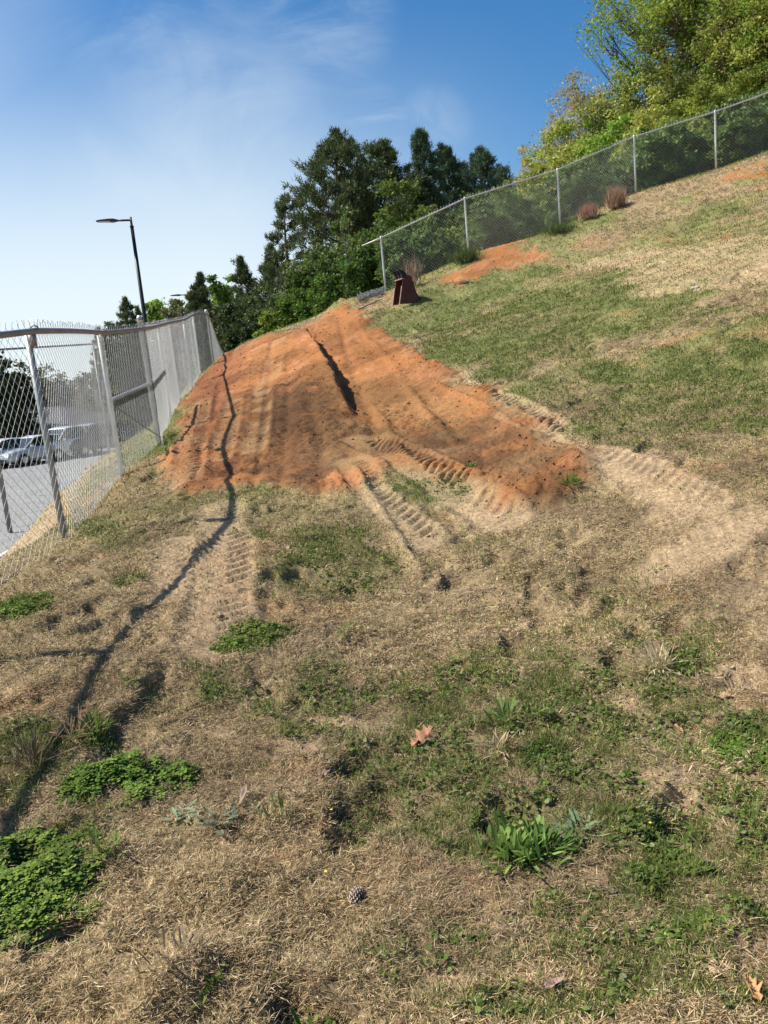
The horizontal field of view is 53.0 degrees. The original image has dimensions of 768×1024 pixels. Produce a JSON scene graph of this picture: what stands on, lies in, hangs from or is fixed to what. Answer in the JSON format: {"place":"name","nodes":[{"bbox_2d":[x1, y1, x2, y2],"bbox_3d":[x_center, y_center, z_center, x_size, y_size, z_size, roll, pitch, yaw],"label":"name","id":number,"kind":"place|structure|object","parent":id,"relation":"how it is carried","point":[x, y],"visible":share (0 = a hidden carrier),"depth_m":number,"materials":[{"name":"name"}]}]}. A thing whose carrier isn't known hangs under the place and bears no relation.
{"place":"outdoors","nodes":[
{"label":"outdoors","id":0,"kind":"place"},
{"bbox_2d":[0,448,113,553],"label":"car park","id":1,"kind":"structure","parent":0,"point":[19,522],"depth_m":24.86,"materials":[{"name":"asphalt"}]},
{"bbox_2d":[0,434,73,466],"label":"parked car","id":2,"kind":"object","parent":1,"relation":"on","point":[16,448],"visible":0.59,"depth_m":35.85,"materials":[{"name":"paint"}]},
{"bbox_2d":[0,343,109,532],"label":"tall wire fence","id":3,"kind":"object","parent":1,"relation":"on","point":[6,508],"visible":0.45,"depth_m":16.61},
{"bbox_2d":[41,425,101,460],"bbox_3d":[-15.907,-3.471,38.389,1.962,1.570,4.230,-1,11,24],"label":"parked car","id":4,"kind":"object","parent":1,"relation":"on","point":[63,440],"visible":0.29,"depth_m":37.57,"materials":[{"name":"paint"}]},
{"bbox_2d":[69,422,129,456],"bbox_3d":[-15.173,-3.769,39.687,1.962,1.570,4.230,-1,11,24],"label":"parked car","id":5,"kind":"object","parent":1,"relation":"on","point":[96,439],"visible":0.38,"depth_m":39.12,"materials":[{"name":"paint"}]},
{"bbox_2d":[0,0,758,388],"label":"sky","id":6,"kind":"structure","parent":0,"point":[185,120],"materials":[{"name":"blue"}]},
{"bbox_2d":[0,152,767,1023],"bbox_3d":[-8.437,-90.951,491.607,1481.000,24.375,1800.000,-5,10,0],"label":"ground","id":7,"kind":"structure","parent":0,"point":[234,386],"depth_m":5.20,"materials":[{"name":"soil"}]},
{"bbox_2d":[0,351,32,438],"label":"broadleaf tree","id":8,"kind":"object","parent":7,"relation":"on","point":[3,390],"visible":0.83,"depth_m":62.74,"materials":[{"name":"green plant"}]},
{"bbox_2d":[0,358,44,437],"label":"broadleaf tree","id":9,"kind":"object","parent":7,"relation":"on","point":[24,400],"visible":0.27,"depth_m":66.19,"materials":[{"name":"green plant"}]},
{"bbox_2d":[0,588,63,618],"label":"clover patch","id":10,"kind":"object","parent":7,"relation":"on","point":[7,607],"visible":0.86,"depth_m":4.80,"materials":[{"name":"green plant"}]},
{"bbox_2d":[0,724,80,778],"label":"dry grass tuft","id":11,"kind":"object","parent":7,"relation":"on","point":[32,754],"visible":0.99,"depth_m":3.16,"materials":[{"name":"plant"}]},
{"bbox_2d":[20,362,74,407],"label":"broadleaf tree","id":12,"kind":"object","parent":7,"relation":"on","point":[47,391],"visible":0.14,"depth_m":91.96,"materials":[{"name":"green plant"}]},
{"bbox_2d":[0,815,120,954],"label":"clover patch","id":13,"kind":"object","parent":7,"relation":"on","point":[25,872],"visible":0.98,"depth_m":2.50,"materials":[{"name":"green plant"}]},
{"bbox_2d":[8,406,124,448],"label":"school building","id":14,"kind":"structure","parent":7,"relation":"on","point":[65,416],"depth_m":72.42,"materials":[{"name":"brown brick"}]},
{"bbox_2d":[39,703,109,745],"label":"dry grass tuft","id":15,"kind":"object","parent":7,"relation":"on","point":[71,725],"visible":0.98,"depth_m":3.33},
{"bbox_2d":[67,371,104,410],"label":"broadleaf tree","id":16,"kind":"object","parent":7,"relation":"on","point":[82,396],"visible":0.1,"depth_m":88.89,"materials":[{"name":"green plant"}]},
{"bbox_2d":[67,708,116,740],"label":"grass tuft","id":17,"kind":"object","parent":7,"relation":"on","point":[89,723],"visible":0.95,"depth_m":3.35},
{"bbox_2d":[72,830,125,859],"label":"grass tuft","id":18,"kind":"object","parent":7,"relation":"on","point":[97,845],"visible":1,"depth_m":2.63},
{"bbox_2d":[84,327,115,412],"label":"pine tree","id":19,"kind":"object","parent":7,"relation":"on","point":[99,368],"visible":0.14,"depth_m":84.12,"materials":[{"name":"green plant"}]},
{"bbox_2d":[83,358,138,436],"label":"broadleaf tree","id":20,"kind":"object","parent":7,"relation":"on","point":[88,375],"visible":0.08,"depth_m":83.59,"materials":[{"name":"green plant"}]},
{"bbox_2d":[0,309,222,586],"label":"chain link fence","id":21,"kind":"object","parent":7,"relation":"on","point":[29,335],"visible":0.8,"depth_m":9.00,"materials":[{"name":"metal"}]},
{"bbox_2d":[99,339,149,436],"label":"broadleaf tree","id":22,"kind":"object","parent":7,"relation":"on","point":[117,391],"visible":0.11,"depth_m":80.00,"materials":[{"name":"green plant"}]},
{"bbox_2d":[103,296,151,430],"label":"pine tree","id":23,"kind":"object","parent":7,"relation":"on","point":[126,307],"visible":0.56,"depth_m":74.34,"materials":[{"name":"green plant"}]},
{"bbox_2d":[96,217,158,416],"bbox_3d":[-11.026,-7.779,33.765,1.669,9.774,0.436,-7,10,-8],"label":"street lamp","id":24,"kind":"object","parent":7,"relation":"on","point":[111,220],"visible":0.62,"depth_m":33.34,"materials":[{"name":"grey metal"}]},
{"bbox_2d":[47,748,208,810],"bbox_3d":[-0.997,1.048,3.051,0.602,0.122,0.393,-5,10,0],"label":"clover patch","id":25,"kind":"object","parent":7,"relation":"on","point":[95,775],"visible":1,"depth_m":3.03,"materials":[{"name":"green plant"}]},
{"bbox_2d":[135,297,167,362],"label":"broadleaf tree","id":26,"kind":"object","parent":7,"relation":"on","point":[152,309],"visible":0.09,"depth_m":77.72,"materials":[{"name":"green plant"}]},
{"bbox_2d":[131,335,173,422],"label":"broadleaf tree","id":27,"kind":"object","parent":7,"relation":"on","point":[142,392],"visible":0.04,"depth_m":74.07,"materials":[{"name":"green plant"}]},
{"bbox_2d":[150,296,196,409],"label":"broadleaf tree","id":28,"kind":"object","parent":7,"relation":"on","point":[174,303],"visible":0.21,"depth_m":61.98,"materials":[{"name":"green plant"}]},
{"bbox_2d":[139,922,211,976],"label":"dead weed","id":29,"kind":"object","parent":7,"relation":"on","point":[181,933],"visible":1,"depth_m":2.12,"materials":[{"name":"brown plant"}]},
{"bbox_2d":[182,270,221,372],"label":"pine tree","id":30,"kind":"object","parent":7,"relation":"on","point":[198,290],"visible":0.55,"depth_m":58.03,"materials":[{"name":"green plant"}]},
{"bbox_2d":[192,804,239,834],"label":"broadleaf weed","id":31,"kind":"object","parent":7,"relation":"on","point":[232,807],"visible":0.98,"depth_m":2.77,"materials":[{"name":"green plant"}]},
{"bbox_2d":[204,273,236,331],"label":"broadleaf tree","id":32,"kind":"object","parent":7,"relation":"on","point":[220,294],"visible":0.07,"depth_m":63.83,"materials":[{"name":"green plant"}]},
{"bbox_2d":[203,302,244,352],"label":"broadleaf tree","id":33,"kind":"object","parent":7,"relation":"on","point":[227,308],"visible":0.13,"depth_m":45.76,"materials":[{"name":"green plant"}]},
{"bbox_2d":[218,320,248,350],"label":"shrub","id":34,"kind":"object","parent":7,"relation":"on","point":[232,339],"visible":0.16,"depth_m":34.80,"materials":[{"name":"green plant"}]},
{"bbox_2d":[227,254,267,319],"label":"pine tree","id":35,"kind":"object","parent":7,"relation":"on","point":[242,275],"visible":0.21,"depth_m":55.83,"materials":[{"name":"green plant"}]},
{"bbox_2d":[232,316,263,344],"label":"shrub","id":36,"kind":"object","parent":7,"relation":"on","point":[246,334],"visible":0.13,"depth_m":32.81,"materials":[{"name":"green plant"}]},
{"bbox_2d":[208,613,298,652],"bbox_3d":[-0.718,0.682,4.282,0.417,0.126,0.595,-2,10,17],"label":"clover patch","id":37,"kind":"object","parent":7,"relation":"on","point":[253,631],"visible":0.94,"depth_m":4.24,"materials":[{"name":"green plant"}]},
{"bbox_2d":[238,295,272,340],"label":"broadleaf tree","id":38,"kind":"object","parent":7,"relation":"on","point":[249,316],"visible":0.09,"depth_m":41.99,"materials":[{"name":"green plant"}]},
{"bbox_2d":[251,310,280,336],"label":"shrub","id":39,"kind":"object","parent":7,"relation":"on","point":[265,318],"visible":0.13,"depth_m":30.87,"materials":[{"name":"green plant"}]},
{"bbox_2d":[247,242,287,315],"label":"pine tree","id":40,"kind":"object","parent":7,"relation":"on","point":[269,246],"visible":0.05,"depth_m":51.82,"materials":[{"name":"green plant"}]},
{"bbox_2d":[252,282,295,325],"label":"broadleaf tree","id":41,"kind":"object","parent":7,"relation":"on","point":[272,307],"visible":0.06,"depth_m":35.71,"materials":[{"name":"green plant"}]},
{"bbox_2d":[250,192,303,303],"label":"pine tree","id":42,"kind":"object","parent":7,"relation":"on","point":[279,236],"visible":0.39,"depth_m":46.96,"materials":[{"name":"green plant"}]},
{"bbox_2d":[269,283,311,327],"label":"shrub","id":43,"kind":"object","parent":7,"relation":"on","point":[290,317],"visible":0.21,"depth_m":30.79,"materials":[{"name":"green plant"}]},
{"bbox_2d":[275,237,331,296],"bbox_3d":[-3.527,-9.720,38.581,3.388,7.481,3.274,3,13,40],"label":"broadleaf tree","id":44,"kind":"object","parent":7,"relation":"on","point":[313,242],"visible":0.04,"depth_m":37.85,"materials":[{"name":"green plant"}]},
{"bbox_2d":[280,249,335,315],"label":"shrub","id":45,"kind":"object","parent":7,"relation":"on","point":[295,281],"visible":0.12,"depth_m":32.86,"materials":[{"name":"green plant"}]},
{"bbox_2d":[284,273,334,322],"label":"shrub","id":46,"kind":"object","parent":7,"relation":"on","point":[317,304],"visible":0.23,"depth_m":29.83,"materials":[{"name":"green plant"}]},
{"bbox_2d":[289,242,356,295],"bbox_3d":[-2.173,-8.989,34.446,4.002,6.063,3.298,-5,10,0],"label":"broadleaf tree","id":47,"kind":"object","parent":7,"relation":"on","point":[329,271],"visible":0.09,"depth_m":33.70,"materials":[{"name":"green plant"}]},
{"bbox_2d":[275,124,386,268],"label":"pine tree","id":48,"kind":"object","parent":7,"relation":"on","point":[335,148],"visible":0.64,"depth_m":42.53,"materials":[{"name":"green plant"}]},
{"bbox_2d":[302,201,373,274],"bbox_3d":[-1.503,-10.793,37.909,4.838,7.897,5.033,-5,10,0],"label":"broadleaf tree","id":49,"kind":"object","parent":7,"relation":"on","point":[351,241],"visible":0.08,"depth_m":37.49,"materials":[{"name":"green plant"}]},
{"bbox_2d":[319,260,372,309],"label":"shrub","id":50,"kind":"object","parent":7,"relation":"on","point":[352,289],"visible":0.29,"depth_m":29.29,"materials":[{"name":"green plant"}]},
{"bbox_2d":[352,249,387,296],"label":"shrub","id":51,"kind":"object","parent":7,"relation":"on","point":[369,264],"visible":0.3,"depth_m":29.31,"materials":[{"name":"green plant"}]},
{"bbox_2d":[344,216,401,282],"bbox_3d":[-0.300,-9.989,34.341,3.343,6.059,3.306,2,13,37],"label":"broadleaf tree","id":52,"kind":"object","parent":7,"relation":"on","point":[370,249],"visible":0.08,"depth_m":33.87,"materials":[{"name":"green plant"}]},
{"bbox_2d":[330,137,433,243],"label":"pine tree","id":53,"kind":"object","parent":7,"relation":"on","point":[382,153],"visible":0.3,"depth_m":45.51,"materials":[{"name":"green plant"}]},
{"bbox_2d":[0,151,767,1023],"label":"dry grass","id":54,"kind":"structure","parent":7,"relation":"on","point":[358,929],"depth_m":2.73,"materials":[{"name":"plant"}]},
{"bbox_2d":[0,150,767,1023],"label":"green grass","id":55,"kind":"structure","parent":7,"relation":"on","point":[574,732],"depth_m":3.51,"materials":[{"name":"plant"}]},
{"bbox_2d":[0,273,767,1023],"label":"ground weeds","id":56,"kind":"object","parent":7,"relation":"on","point":[620,843],"visible":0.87,"depth_m":2.92,"materials":[{"name":"green plant"}]},
{"bbox_2d":[1,161,767,1020],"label":"soil clods","id":57,"kind":"object","parent":7,"relation":"on","point":[747,943],"visible":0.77,"depth_m":7.70,"materials":[{"name":"soil"}]},
{"bbox_2d":[367,172,431,243],"bbox_3d":[0.896,-11.891,37.080,4.226,8.053,3.590,-13,13,-38],"label":"broadleaf tree","id":58,"kind":"object","parent":7,"relation":"on","point":[391,189],"visible":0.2,"depth_m":36.39,"materials":[{"name":"green plant"}]},
{"bbox_2d":[374,226,437,290],"bbox_3d":[0.938,-8.959,28.832,2.592,3.278,2.244,1,12,32],"label":"shrub","id":59,"kind":"object","parent":7,"relation":"on","point":[393,246],"visible":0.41,"depth_m":28.49,"materials":[{"name":"green plant"}]},
{"bbox_2d":[392,269,420,304],"bbox_3d":[0.659,-6.491,22.270,0.802,0.988,0.495,-10,11,-24],"label":"excavator bucket","id":60,"kind":"object","parent":7,"relation":"on","point":[405,292],"visible":0.95,"depth_m":22.08,"materials":[{"name":"red metal"}]},
{"bbox_2d":[396,125,449,232],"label":"pine tree","id":61,"kind":"object","parent":7,"relation":"on","point":[421,147],"visible":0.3,"depth_m":46.92,"materials":[{"name":"green plant"}]},
{"bbox_2d":[392,201,456,247],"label":"broadleaf tree","id":62,"kind":"object","parent":7,"relation":"on","point":[420,212],"visible":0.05,"depth_m":33.77,"materials":[{"name":"green plant"}]},
{"bbox_2d":[407,214,462,273],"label":"shrub","id":63,"kind":"object","parent":7,"relation":"on","point":[436,241],"visible":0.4,"depth_m":29.31,"materials":[{"name":"green plant"}]},
{"bbox_2d":[435,142,472,232],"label":"pine tree","id":64,"kind":"object","parent":7,"relation":"on","point":[448,160],"visible":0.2,"depth_m":48.82,"materials":[{"name":"green plant"}]},
{"bbox_2d":[438,214,484,256],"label":"shrub","id":65,"kind":"object","parent":7,"relation":"on","point":[453,231],"visible":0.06,"depth_m":29.85,"materials":[{"name":"green plant"}]},
{"bbox_2d":[438,244,485,263],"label":"weed","id":66,"kind":"object","parent":7,"relation":"on","point":[466,255],"visible":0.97,"depth_m":23.87,"materials":[{"name":"green plant"}]},
{"bbox_2d":[444,189,492,228],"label":"broadleaf tree","id":67,"kind":"object","parent":7,"relation":"on","point":[468,209],"visible":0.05,"depth_m":34.76,"materials":[{"name":"green plant"}]},
{"bbox_2d":[450,145,526,206],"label":"pine tree","id":68,"kind":"object","parent":7,"relation":"on","point":[479,168],"visible":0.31,"depth_m":50.11,"materials":[{"name":"green plant"}]},
{"bbox_2d":[457,199,530,252],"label":"shrub","id":69,"kind":"object","parent":7,"relation":"on","point":[486,237],"visible":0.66,"depth_m":28.31,"materials":[{"name":"green plant"}]},
{"bbox_2d":[466,728,532,762],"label":"dry grass tuft","id":70,"kind":"object","parent":7,"relation":"on","point":[504,737],"visible":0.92,"depth_m":3.10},
{"bbox_2d":[477,694,547,726],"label":"broadleaf weed","id":71,"kind":"object","parent":7,"relation":"on","point":[505,707],"visible":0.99,"depth_m":3.33,"materials":[{"name":"green plant"}]},
{"bbox_2d":[490,185,551,242],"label":"shrub","id":72,"kind":"object","parent":7,"relation":"on","point":[520,208],"visible":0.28,"depth_m":29.16,"materials":[{"name":"green plant"}]},
{"bbox_2d":[477,808,571,877],"bbox_3d":[0.448,1.061,2.480,0.315,0.099,0.362,-5,10,0],"label":"broadleaf weed","id":73,"kind":"object","parent":7,"relation":"on","point":[516,840],"visible":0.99,"depth_m":2.48,"materials":[{"name":"green plant"}]},
{"bbox_2d":[512,153,561,234],"bbox_3d":[6.815,-12.666,32.932,2.887,4.802,2.476,-5,10,0],"label":"shrub","id":74,"kind":"object","parent":7,"relation":"on","point":[535,170],"visible":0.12,"depth_m":32.30,"materials":[{"name":"green plant"}]},
{"bbox_2d":[506,729,567,770],"bbox_3d":[0.604,0.941,3.047,0.276,0.052,0.265,-13,12,-36],"label":"clover patch","id":75,"kind":"object","parent":7,"relation":"on","point":[528,747],"visible":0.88,"depth_m":3.03,"materials":[{"name":"green plant"}]},
{"bbox_2d":[524,173,559,224],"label":"shrub","id":76,"kind":"object","parent":7,"relation":"on","point":[531,188],"visible":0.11,"depth_m":30.26,"materials":[{"name":"green plant"}]},
{"bbox_2d":[514,820,578,869],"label":"broadleaf weed","id":77,"kind":"object","parent":7,"relation":"on","point":[555,840],"visible":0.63,"depth_m":2.50,"materials":[{"name":"green plant"}]},
{"bbox_2d":[519,91,589,176],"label":"broadleaf tree","id":78,"kind":"object","parent":7,"relation":"on","point":[555,118],"visible":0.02,"depth_m":55.77,"materials":[{"name":"green plant"}]},
{"bbox_2d":[517,134,595,197],"bbox_3d":[8.791,-15.421,38.403,5.262,6.056,5.114,-14,13,-40],"label":"broadleaf tree","id":79,"kind":"object","parent":7,"relation":"on","point":[529,158],"visible":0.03,"depth_m":37.87,"materials":[{"name":"green plant"}]},
{"bbox_2d":[535,220,585,235],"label":"weed","id":80,"kind":"object","parent":7,"relation":"on","point":[560,227],"visible":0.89,"depth_m":23.71,"materials":[{"name":"green plant"}]},
{"bbox_2d":[362,92,767,291],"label":"chain link fence","id":81,"kind":"object","parent":7,"relation":"on","point":[584,158],"visible":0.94,"depth_m":25.33,"materials":[{"name":"metal"}]},
{"bbox_2d":[539,139,594,181],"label":"shrub","id":82,"kind":"object","parent":7,"relation":"on","point":[568,150],"visible":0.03,"depth_m":33.49,"materials":[{"name":"green plant"}]},
{"bbox_2d":[539,158,604,228],"bbox_3d":[7.117,-11.487,28.866,2.612,3.272,2.115,-5,10,0],"label":"shrub","id":83,"kind":"object","parent":7,"relation":"on","point":[578,188],"visible":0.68,"depth_m":28.33,"materials":[{"name":"green plant"}]},
{"bbox_2d":[545,806,606,840],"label":"broadleaf weed","id":84,"kind":"object","parent":7,"relation":"on","point":[572,821],"visible":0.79,"depth_m":2.58,"materials":[{"name":"green plant"}]},
{"bbox_2d":[529,99,633,160],"bbox_3d":[11.336,-17.390,40.543,5.898,8.020,6.034,-14,13,-40],"label":"broadleaf tree","id":85,"kind":"object","parent":7,"relation":"on","point":[563,128],"visible":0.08,"depth_m":39.81,"materials":[{"name":"green plant"}]},
{"bbox_2d":[568,201,601,220],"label":"dead weed","id":86,"kind":"object","parent":7,"relation":"on","point":[588,211],"visible":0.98,"depth_m":24.39,"materials":[{"name":"brown plant"}]},
{"bbox_2d":[546,56,625,145],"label":"broadleaf tree","id":87,"kind":"object","parent":7,"relation":"on","point":[574,99],"visible":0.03,"depth_m":53.51,"materials":[{"name":"green plant"}]},
{"bbox_2d":[574,144,631,202],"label":"shrub","id":88,"kind":"object","parent":7,"relation":"on","point":[601,156],"visible":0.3,"depth_m":29.12,"materials":[{"name":"green plant"}]},
{"bbox_2d":[573,111,644,177],"bbox_3d":[10.034,-14.165,32.908,3.453,5.079,3.167,-12,12,-34],"label":"shrub","id":89,"kind":"object","parent":7,"relation":"on","point":[614,130],"visible":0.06,"depth_m":32.34,"materials":[{"name":"green plant"}]},
{"bbox_2d":[601,183,628,209],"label":"dead weed","id":90,"kind":"object","parent":7,"relation":"on","point":[615,198],"visible":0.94,"depth_m":24.20,"materials":[{"name":"brown plant"}]},
{"bbox_2d":[608,131,639,194],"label":"shrub","id":91,"kind":"object","parent":7,"relation":"on","point":[623,149],"visible":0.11,"depth_m":29.92,"materials":[{"name":"green plant"}]},
{"bbox_2d":[568,49,698,152],"bbox_3d":[13.479,-18.581,38.626,6.315,7.539,7.104,-11,12,-30],"label":"broadleaf tree","id":92,"kind":"object","parent":7,"relation":"on","point":[641,102],"visible":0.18,"depth_m":37.51,"materials":[{"name":"green plant"}]},
{"bbox_2d":[621,90,686,146],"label":"shrub","id":93,"kind":"object","parent":7,"relation":"on","point":[655,113],"visible":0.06,"depth_m":33.24,"materials":[{"name":"green plant"}]},
{"bbox_2d":[627,639,683,675],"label":"dry grass tuft","id":94,"kind":"object","parent":7,"relation":"on","point":[655,658],"visible":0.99,"depth_m":3.56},
{"bbox_2d":[618,126,696,189],"bbox_3d":[10.144,-12.909,28.913,2.935,2.756,2.359,-5,10,0],"label":"shrub","id":95,"kind":"object","parent":7,"relation":"on","point":[646,176],"visible":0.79,"depth_m":28.36,"materials":[{"name":"green plant"}]},
{"bbox_2d":[570,0,767,151],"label":"broadleaf tree","id":96,"kind":"object","parent":7,"relation":"on","point":[648,36],"visible":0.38,"depth_m":37.97,"materials":[{"name":"green plant"}]},
{"bbox_2d":[657,113,718,178],"bbox_3d":[11.686,-13.695,29.745,2.735,3.050,2.456,-5,10,0],"label":"shrub","id":97,"kind":"object","parent":7,"relation":"on","point":[684,136],"visible":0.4,"depth_m":29.20,"materials":[{"name":"green plant"}]},
{"bbox_2d":[652,74,733,163],"bbox_3d":[13.626,-15.871,32.881,3.889,5.125,3.344,-5,10,0],"label":"shrub","id":98,"kind":"object","parent":7,"relation":"on","point":[708,98],"visible":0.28,"depth_m":32.14,"materials":[{"name":"green plant"}]},
{"bbox_2d":[632,903,756,952],"bbox_3d":[0.842,1.129,2.098,0.327,0.073,0.193,-5,10,0],"label":"clover patch","id":99,"kind":"object","parent":7,"relation":"on","point":[707,920],"visible":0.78,"depth_m":2.09,"materials":[{"name":"green plant"}]},
{"bbox_2d":[686,108,741,170],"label":"shrub","id":100,"kind":"object","parent":7,"relation":"on","point":[697,126],"visible":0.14,"depth_m":30.28,"materials":[{"name":"green plant"}]},
{"bbox_2d":[669,0,767,117],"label":"broadleaf tree","id":101,"kind":"object","parent":7,"relation":"on","point":[740,40],"visible":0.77,"depth_m":33.64,"materials":[{"name":"green plant"}]},
{"bbox_2d":[675,710,767,767],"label":"clover patch","id":102,"kind":"object","parent":7,"relation":"on","point":[733,747],"visible":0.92,"depth_m":2.89,"materials":[{"name":"green plant"}]},
{"bbox_2d":[700,92,767,167],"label":"shrub","id":103,"kind":"object","parent":7,"relation":"on","point":[739,123],"visible":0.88,"depth_m":28.43,"materials":[{"name":"green plant"}]},
{"bbox_2d":[706,53,767,163],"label":"shrub","id":104,"kind":"object","parent":7,"relation":"on","point":[751,77],"visible":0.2,"depth_m":32.87,"materials":[{"name":"green plant"}]},
{"bbox_2d":[742,82,767,152],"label":"shrub","id":105,"kind":"object","parent":7,"relation":"on","point":[763,99],"visible":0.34,"depth_m":29.29,"materials":[{"name":"green plant"}]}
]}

